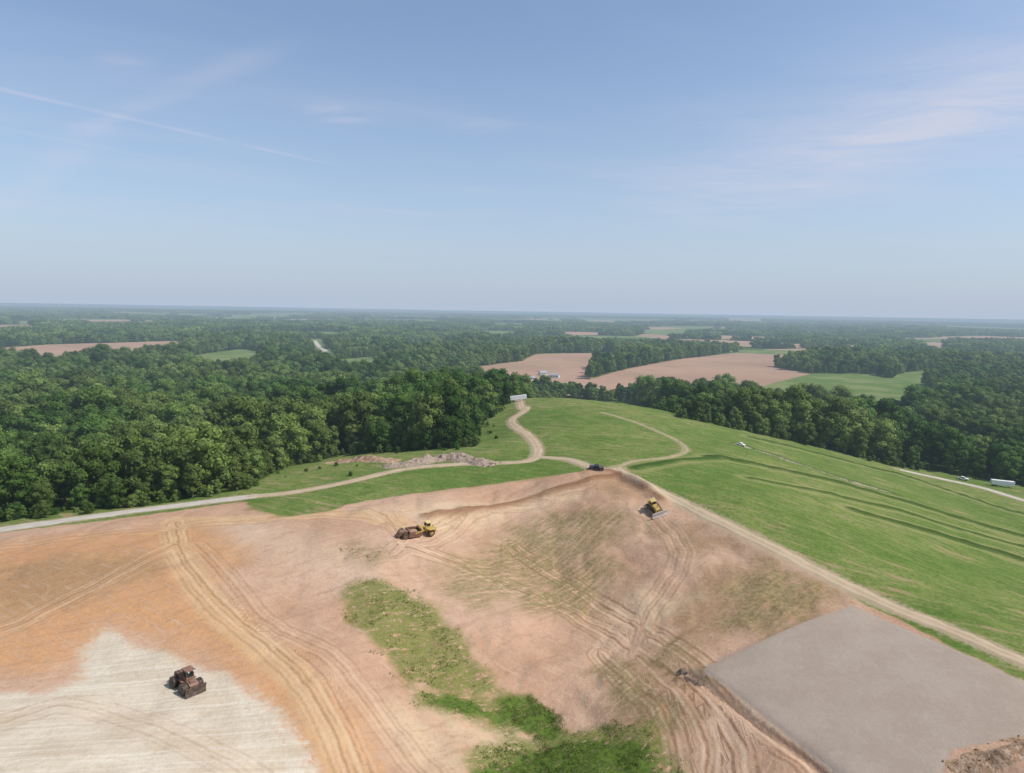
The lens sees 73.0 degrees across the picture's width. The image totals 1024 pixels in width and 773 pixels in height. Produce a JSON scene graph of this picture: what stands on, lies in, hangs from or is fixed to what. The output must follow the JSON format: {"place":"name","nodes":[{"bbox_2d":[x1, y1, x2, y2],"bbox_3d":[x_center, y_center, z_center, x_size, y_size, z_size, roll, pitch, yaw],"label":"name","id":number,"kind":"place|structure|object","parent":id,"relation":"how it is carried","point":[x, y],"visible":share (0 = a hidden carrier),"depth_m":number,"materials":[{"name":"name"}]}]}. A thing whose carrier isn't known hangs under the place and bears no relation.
{"place":"outdoors","nodes":[
{"label":"outdoors","id":0,"kind":"place"},
{"bbox_2d":[0,494,256,531],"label":"gravel road","id":1,"kind":"structure","parent":0,"point":[30,525],"depth_m":238.58,"materials":[{"name":"beige gravel"}]},
{"bbox_2d":[247,462,498,497],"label":"dirt road","id":2,"kind":"structure","parent":0,"point":[344,482],"depth_m":271.38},
{"bbox_2d":[0,303,1023,772],"bbox_3d":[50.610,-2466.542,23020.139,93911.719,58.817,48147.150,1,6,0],"label":"ground","id":3,"kind":"structure","parent":0,"point":[584,601],"depth_m":179.39,"materials":[{"name":"soil"}]},
{"bbox_2d":[0,446,15,455],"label":"tree","id":4,"kind":"object","parent":3,"relation":"on","point":[7,450],"visible":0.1,"depth_m":313.45,"materials":[{"name":"green plant"}]},
{"bbox_2d":[5,440,25,453],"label":"tree","id":5,"kind":"object","parent":3,"relation":"on","point":[17,446],"visible":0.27,"depth_m":328.90,"materials":[{"name":"green plant"}]},
{"bbox_2d":[0,458,38,502],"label":"tree","id":6,"kind":"object","parent":3,"relation":"on","point":[13,475],"visible":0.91,"depth_m":244.23,"materials":[{"name":"green plant"}]},
{"bbox_2d":[0,453,47,504],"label":"tree","id":7,"kind":"object","parent":3,"relation":"on","point":[30,461],"visible":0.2,"depth_m":252.40,"materials":[{"name":"green plant"}]},
{"bbox_2d":[20,441,31,456],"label":"tree","id":8,"kind":"object","parent":3,"relation":"on","point":[27,447],"visible":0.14,"depth_m":320.46,"materials":[{"name":"green plant"}]},
{"bbox_2d":[19,482,37,510],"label":"tree","id":9,"kind":"object","parent":3,"relation":"on","point":[27,505],"visible":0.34,"depth_m":245.81,"materials":[{"name":"green plant"}]},
{"bbox_2d":[25,481,57,509],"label":"tree","id":10,"kind":"object","parent":3,"relation":"on","point":[39,492],"visible":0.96,"depth_m":242.97,"materials":[{"name":"green plant"}]},
{"bbox_2d":[29,443,59,467],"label":"tree","id":11,"kind":"object","parent":3,"relation":"on","point":[40,455],"visible":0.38,"depth_m":299.09,"materials":[{"name":"green plant"}]},
{"bbox_2d":[30,433,61,456],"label":"tree","id":12,"kind":"object","parent":3,"relation":"on","point":[40,441],"visible":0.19,"depth_m":319.54,"materials":[{"name":"green plant"}]},
{"bbox_2d":[36,462,59,500],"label":"tree","id":13,"kind":"object","parent":3,"relation":"on","point":[41,469],"visible":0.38,"depth_m":268.00,"materials":[{"name":"green plant"}]},
{"bbox_2d":[36,429,66,447],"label":"tree","id":14,"kind":"object","parent":3,"relation":"on","point":[58,435],"visible":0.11,"depth_m":328.72,"materials":[{"name":"green plant"}]},
{"bbox_2d":[42,458,71,464],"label":"tree","id":15,"kind":"object","parent":3,"relation":"on","point":[58,460],"visible":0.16,"depth_m":294.24,"materials":[{"name":"green plant"}]},
{"bbox_2d":[47,463,71,502],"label":"tree","id":16,"kind":"object","parent":3,"relation":"on","point":[60,475],"visible":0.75,"depth_m":262.43,"materials":[{"name":"green plant"}]},
{"bbox_2d":[52,445,75,461],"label":"tree","id":17,"kind":"object","parent":3,"relation":"on","point":[68,452],"visible":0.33,"depth_m":301.62,"materials":[{"name":"green plant"}]},
{"bbox_2d":[69,483,90,508],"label":"tree","id":18,"kind":"object","parent":3,"relation":"on","point":[77,495],"visible":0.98,"depth_m":248.07,"materials":[{"name":"green plant"}]},
{"bbox_2d":[65,441,121,500],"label":"tree","id":19,"kind":"object","parent":3,"relation":"on","point":[93,459],"visible":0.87,"depth_m":254.58,"materials":[{"name":"green plant"}]},
{"bbox_2d":[83,464,110,502],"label":"tree","id":20,"kind":"object","parent":3,"relation":"on","point":[89,483],"visible":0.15,"depth_m":258.87,"materials":[{"name":"green plant"}]},
{"bbox_2d":[95,478,110,506],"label":"tree","id":21,"kind":"object","parent":3,"relation":"on","point":[101,488],"visible":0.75,"depth_m":247.67,"materials":[{"name":"green plant"}]},
{"bbox_2d":[91,435,118,441],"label":"tree","id":22,"kind":"object","parent":3,"relation":"on","point":[96,437],"visible":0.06,"depth_m":348.69,"materials":[{"name":"green plant"}]},
{"bbox_2d":[119,451,138,479],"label":"tree","id":23,"kind":"object","parent":3,"relation":"on","point":[124,456],"visible":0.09,"depth_m":268.16,"materials":[{"name":"green plant"}]},
{"bbox_2d":[109,426,152,461],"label":"tree","id":24,"kind":"object","parent":3,"relation":"on","point":[128,442],"visible":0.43,"depth_m":275.30,"materials":[{"name":"green plant"}]},
{"bbox_2d":[122,453,162,497],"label":"tree","id":25,"kind":"object","parent":3,"relation":"on","point":[136,465],"visible":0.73,"depth_m":259.92,"materials":[{"name":"green plant"}]},
{"bbox_2d":[133,423,155,439],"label":"tree","id":26,"kind":"object","parent":3,"relation":"on","point":[147,431],"visible":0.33,"depth_m":358.63,"materials":[{"name":"green plant"}]},
{"bbox_2d":[141,460,166,491],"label":"tree","id":27,"kind":"object","parent":3,"relation":"on","point":[154,479],"visible":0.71,"depth_m":259.03,"materials":[{"name":"green plant"}]},
{"bbox_2d":[150,420,167,439],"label":"tree","id":28,"kind":"object","parent":3,"relation":"on","point":[157,426],"visible":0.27,"depth_m":365.68,"materials":[{"name":"green plant"}]},
{"bbox_2d":[142,435,180,462],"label":"tree","id":29,"kind":"object","parent":3,"relation":"on","point":[158,451],"visible":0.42,"depth_m":269.92,"materials":[{"name":"green plant"}]},
{"bbox_2d":[157,464,179,492],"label":"tree","id":30,"kind":"object","parent":3,"relation":"on","point":[170,484],"visible":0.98,"depth_m":257.33,"materials":[{"name":"green plant"}]},
{"bbox_2d":[154,433,182,447],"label":"tree","id":31,"kind":"object","parent":3,"relation":"on","point":[158,435],"visible":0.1,"depth_m":278.23,"materials":[{"name":"green plant"}]},
{"bbox_2d":[154,423,191,448],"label":"tree","id":32,"kind":"object","parent":3,"relation":"on","point":[173,430],"visible":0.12,"depth_m":296.97,"materials":[{"name":"green plant"}]},
{"bbox_2d":[163,454,188,489],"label":"tree","id":33,"kind":"object","parent":3,"relation":"on","point":[173,460],"visible":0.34,"depth_m":266.41,"materials":[{"name":"green plant"}]},
{"bbox_2d":[169,665,206,698],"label":"landfill compactor","id":34,"kind":"object","parent":3,"relation":"on","point":[190,685],"visible":1,"depth_m":139.21,"materials":[{"name":"paint"}]},
{"bbox_2d":[180,418,201,431],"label":"tree","id":35,"kind":"object","parent":3,"relation":"on","point":[191,423],"visible":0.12,"depth_m":361.32,"materials":[{"name":"green plant"}]},
{"bbox_2d":[190,420,220,482],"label":"tree","id":36,"kind":"object","parent":3,"relation":"on","point":[202,425],"visible":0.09,"depth_m":282.70,"materials":[{"name":"green plant"}]},
{"bbox_2d":[204,402,236,436],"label":"tree","id":37,"kind":"object","parent":3,"relation":"on","point":[215,415],"visible":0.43,"depth_m":357.59,"materials":[{"name":"green plant"}]},
{"bbox_2d":[218,425,241,446],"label":"tree","id":38,"kind":"object","parent":3,"relation":"on","point":[226,439],"visible":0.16,"depth_m":292.85,"materials":[{"name":"green plant"}]},
{"bbox_2d":[226,457,241,479],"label":"tree","id":39,"kind":"object","parent":3,"relation":"on","point":[235,465],"visible":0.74,"depth_m":273.50,"materials":[{"name":"green plant"}]},
{"bbox_2d":[224,444,247,466],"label":"tree","id":40,"kind":"object","parent":3,"relation":"on","point":[232,450],"visible":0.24,"depth_m":286.67,"materials":[{"name":"green plant"}]},
{"bbox_2d":[232,448,249,476],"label":"tree","id":41,"kind":"object","parent":3,"relation":"on","point":[239,453],"visible":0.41,"depth_m":279.65,"materials":[{"name":"green plant"}]},
{"bbox_2d":[216,394,267,427],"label":"tree","id":42,"kind":"object","parent":3,"relation":"on","point":[246,409],"visible":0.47,"depth_m":360.01,"materials":[{"name":"green plant"}]},
{"bbox_2d":[229,423,257,448],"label":"tree","id":43,"kind":"object","parent":3,"relation":"on","point":[244,433],"visible":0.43,"depth_m":303.39,"materials":[{"name":"green plant"}]},
{"bbox_2d":[238,421,258,448],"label":"tree","id":44,"kind":"object","parent":3,"relation":"on","point":[253,428],"visible":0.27,"depth_m":309.75,"materials":[{"name":"green plant"}]},
{"bbox_2d":[241,449,266,475],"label":"tree","id":45,"kind":"object","parent":3,"relation":"on","point":[255,462],"visible":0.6,"depth_m":287.80,"materials":[{"name":"green plant"}]},
{"bbox_2d":[247,448,266,477],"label":"tree","id":46,"kind":"object","parent":3,"relation":"on","point":[262,451],"visible":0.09,"depth_m":298.02,"materials":[{"name":"green plant"}]},
{"bbox_2d":[254,418,269,439],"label":"tree","id":47,"kind":"object","parent":3,"relation":"on","point":[263,430],"visible":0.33,"depth_m":347.39,"materials":[{"name":"green plant"}]},
{"bbox_2d":[255,440,268,452],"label":"tree","id":48,"kind":"object","parent":3,"relation":"on","point":[262,445],"visible":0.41,"depth_m":313.24,"materials":[{"name":"green plant"}]},
{"bbox_2d":[255,400,276,417],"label":"tree","id":49,"kind":"object","parent":3,"relation":"on","point":[265,409],"visible":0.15,"depth_m":373.42,"materials":[{"name":"green plant"}]},
{"bbox_2d":[263,453,271,474],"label":"tree","id":50,"kind":"object","parent":3,"relation":"on","point":[267,458],"visible":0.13,"depth_m":304.62,"materials":[{"name":"green plant"}]},
{"bbox_2d":[265,434,284,463],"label":"tree","id":51,"kind":"object","parent":3,"relation":"on","point":[273,442],"visible":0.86,"depth_m":316.30,"materials":[{"name":"green plant"}]},
{"bbox_2d":[262,413,291,453],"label":"tree","id":52,"kind":"object","parent":3,"relation":"on","point":[277,423],"visible":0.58,"depth_m":337.11,"materials":[{"name":"green plant"}]},
{"bbox_2d":[273,447,288,468],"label":"tree","id":53,"kind":"object","parent":3,"relation":"on","point":[282,464],"visible":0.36,"depth_m":322.05,"materials":[{"name":"green plant"}]},
{"bbox_2d":[270,395,308,424],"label":"tree","id":54,"kind":"object","parent":3,"relation":"on","point":[282,404],"visible":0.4,"depth_m":369.36,"materials":[{"name":"green plant"}]},
{"bbox_2d":[278,422,302,461],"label":"tree","id":55,"kind":"object","parent":3,"relation":"on","point":[296,456],"visible":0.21,"depth_m":338.58,"materials":[{"name":"green plant"}]},
{"bbox_2d":[287,412,300,427],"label":"tree","id":56,"kind":"object","parent":3,"relation":"on","point":[293,417],"visible":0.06,"depth_m":364.00,"materials":[{"name":"green plant"}]},
{"bbox_2d":[279,420,311,456],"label":"tree","id":57,"kind":"object","parent":3,"relation":"on","point":[297,433],"visible":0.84,"depth_m":337.76,"materials":[{"name":"green plant"}]},
{"bbox_2d":[298,406,326,453],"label":"tree","id":58,"kind":"object","parent":3,"relation":"on","point":[302,414],"visible":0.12,"depth_m":369.28,"materials":[{"name":"green plant"}]},
{"bbox_2d":[303,408,327,453],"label":"tree","id":59,"kind":"object","parent":3,"relation":"on","point":[314,414],"visible":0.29,"depth_m":364.19,"materials":[{"name":"green plant"}]},
{"bbox_2d":[302,399,332,428],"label":"tree","id":60,"kind":"object","parent":3,"relation":"on","point":[325,405],"visible":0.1,"depth_m":387.12,"materials":[{"name":"green plant"}]},
{"bbox_2d":[303,419,332,454],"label":"tree","id":61,"kind":"object","parent":3,"relation":"on","point":[318,436],"visible":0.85,"depth_m":356.01,"materials":[{"name":"green plant"}]},
{"bbox_2d":[326,425,339,455],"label":"tree","id":62,"kind":"object","parent":3,"relation":"on","point":[334,442],"visible":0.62,"depth_m":365.35,"materials":[{"name":"green plant"}]},
{"bbox_2d":[327,403,345,448],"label":"tree","id":63,"kind":"object","parent":3,"relation":"on","point":[334,409],"visible":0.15,"depth_m":381.96,"materials":[{"name":"green plant"}]},
{"bbox_2d":[344,424,359,445],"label":"tree","id":64,"kind":"object","parent":3,"relation":"on","point":[350,437],"visible":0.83,"depth_m":367.68,"materials":[{"name":"green plant"}]},
{"bbox_2d":[334,389,375,439],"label":"tree","id":65,"kind":"object","parent":3,"relation":"on","point":[353,409],"visible":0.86,"depth_m":371.52,"materials":[{"name":"green plant"}]},
{"bbox_2d":[326,455,402,463],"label":"soil mound","id":66,"kind":"object","parent":3,"relation":"on","point":[369,458],"visible":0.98,"depth_m":315.97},
{"bbox_2d":[363,415,377,448],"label":"tree","id":67,"kind":"object","parent":3,"relation":"on","point":[369,418],"visible":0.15,"depth_m":363.57,"materials":[{"name":"green plant"}]},
{"bbox_2d":[364,418,387,448],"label":"tree","id":68,"kind":"object","parent":3,"relation":"on","point":[371,434],"visible":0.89,"depth_m":349.12,"materials":[{"name":"green plant"}]},
{"bbox_2d":[368,395,383,413],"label":"tree","id":69,"kind":"object","parent":3,"relation":"on","point":[376,400],"visible":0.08,"depth_m":385.97,"materials":[{"name":"green plant"}]},
{"bbox_2d":[376,424,392,444],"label":"tree","id":70,"kind":"object","parent":3,"relation":"on","point":[386,434],"visible":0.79,"depth_m":348.98,"materials":[{"name":"green plant"}]},
{"bbox_2d":[384,405,406,446],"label":"tree","id":71,"kind":"object","parent":3,"relation":"on","point":[395,414],"visible":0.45,"depth_m":359.81,"materials":[{"name":"green plant"}]},
{"bbox_2d":[377,387,418,422],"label":"tree","id":72,"kind":"object","parent":3,"relation":"on","point":[390,399],"visible":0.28,"depth_m":369.72,"materials":[{"name":"green plant"}]},
{"bbox_2d":[391,422,407,446],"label":"tree","id":73,"kind":"object","parent":3,"relation":"on","point":[398,430],"visible":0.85,"depth_m":349.54,"materials":[{"name":"green plant"}]},
{"bbox_2d":[398,430,411,449],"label":"tree","id":74,"kind":"object","parent":3,"relation":"on","point":[407,438],"visible":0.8,"depth_m":347.83,"materials":[{"name":"green plant"}]},
{"bbox_2d":[401,391,424,421],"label":"tree","id":75,"kind":"object","parent":3,"relation":"on","point":[406,415],"visible":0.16,"depth_m":361.12,"materials":[{"name":"green plant"}]},
{"bbox_2d":[396,520,435,539],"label":"tractor scraper","id":76,"kind":"object","parent":3,"relation":"on","point":[406,533],"visible":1,"depth_m":214.20,"materials":[{"name":"yellow paint"}]},
{"bbox_2d":[400,381,432,392],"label":"tree","id":77,"kind":"object","parent":3,"relation":"on","point":[423,386],"visible":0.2,"depth_m":390.84,"materials":[{"name":"green plant"}]},
{"bbox_2d":[411,433,426,449],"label":"tree","id":78,"kind":"object","parent":3,"relation":"on","point":[417,441],"visible":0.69,"depth_m":341.62,"materials":[{"name":"green plant"}]},
{"bbox_2d":[407,392,444,447],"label":"tree","id":79,"kind":"object","parent":3,"relation":"on","point":[425,414],"visible":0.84,"depth_m":340.55,"materials":[{"name":"green plant"}]},
{"bbox_2d":[421,429,434,449],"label":"tree","id":80,"kind":"object","parent":3,"relation":"on","point":[427,439],"visible":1,"depth_m":338.74,"materials":[{"name":"green plant"}]},
{"bbox_2d":[382,452,501,468],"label":"rubble pile","id":81,"kind":"object","parent":3,"relation":"on","point":[459,457],"visible":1,"depth_m":297.45,"materials":[{"name":"stone"}]},
{"bbox_2d":[420,383,470,445],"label":"tree","id":82,"kind":"object","parent":3,"relation":"on","point":[451,401],"visible":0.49,"depth_m":348.56,"materials":[{"name":"green plant"}]},
{"bbox_2d":[434,415,464,445],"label":"tree","id":83,"kind":"object","parent":3,"relation":"on","point":[452,431],"visible":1,"depth_m":336.43,"materials":[{"name":"green plant"}]},
{"bbox_2d":[439,377,470,421],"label":"tree","id":84,"kind":"object","parent":3,"relation":"on","point":[450,380],"visible":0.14,"depth_m":377.46,"materials":[{"name":"green plant"}]},
{"bbox_2d":[460,418,470,439],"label":"tree","id":85,"kind":"object","parent":3,"relation":"on","point":[466,432],"visible":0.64,"depth_m":348.25,"materials":[{"name":"green plant"}]},
{"bbox_2d":[461,396,483,429],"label":"tree","id":86,"kind":"object","parent":3,"relation":"on","point":[472,401],"visible":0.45,"depth_m":386.99,"materials":[{"name":"green plant"}]},
{"bbox_2d":[478,399,490,418],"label":"tree","id":87,"kind":"object","parent":3,"relation":"on","point":[483,405],"visible":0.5,"depth_m":413.44,"materials":[{"name":"green plant"}]},
{"bbox_2d":[338,547,682,772],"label":"weeds","id":88,"kind":"object","parent":3,"relation":"on","point":[551,748],"visible":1,"depth_m":147.03,"materials":[{"name":"green plant"}]},
{"bbox_2d":[510,394,526,401],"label":"box trailer","id":89,"kind":"object","parent":3,"relation":"on","point":[517,397],"visible":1,"depth_m":462.07,"materials":[{"name":"white paint"}]},
{"bbox_2d":[646,497,667,518],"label":"bulldozer","id":90,"kind":"object","parent":3,"relation":"on","point":[652,504],"visible":1,"depth_m":230.22,"materials":[{"name":"metal"}]},
{"bbox_2d":[676,668,704,686],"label":"soil pile","id":91,"kind":"object","parent":3,"relation":"on","point":[682,671],"visible":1,"depth_m":156.64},
{"bbox_2d":[942,735,1023,772],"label":"soil mound","id":92,"kind":"object","parent":3,"relation":"on","point":[999,759],"visible":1,"depth_m":121.40,"materials":[{"name":"brown soil"}]},
{"bbox_2d":[990,479,1014,487],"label":"box trailer","id":93,"kind":"object","parent":3,"relation":"on","point":[994,482],"visible":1,"depth_m":405.93,"materials":[{"name":"white paint"}]},
{"bbox_2d":[0,0,1023,319],"label":"sky","id":94,"kind":"structure","parent":0,"point":[838,158],"materials":[{"name":"blue"}]},
{"bbox_2d":[499,399,542,463],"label":"dirt road","id":95,"kind":"structure","parent":0,"point":[534,443],"depth_m":351.92,"materials":[{"name":"beige soil"}]},
{"bbox_2d":[536,456,612,469],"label":"dirt road","id":96,"kind":"structure","parent":0,"point":[583,464],"depth_m":288.48,"materials":[{"name":"beige soil"}]},
{"bbox_2d":[601,412,687,467],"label":"dirt path","id":97,"kind":"structure","parent":0,"point":[685,448],"depth_m":322.61,"materials":[{"name":"beige soil"}]},
{"bbox_2d":[612,467,1023,665],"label":"dirt road","id":98,"kind":"structure","parent":0,"point":[802,563],"depth_m":188.23,"materials":[{"name":"beige soil"}]},
{"bbox_2d":[900,469,1023,500],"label":"gravel road","id":99,"kind":"structure","parent":0,"point":[994,491],"depth_m":402.86,"materials":[{"name":"beige gravel"}]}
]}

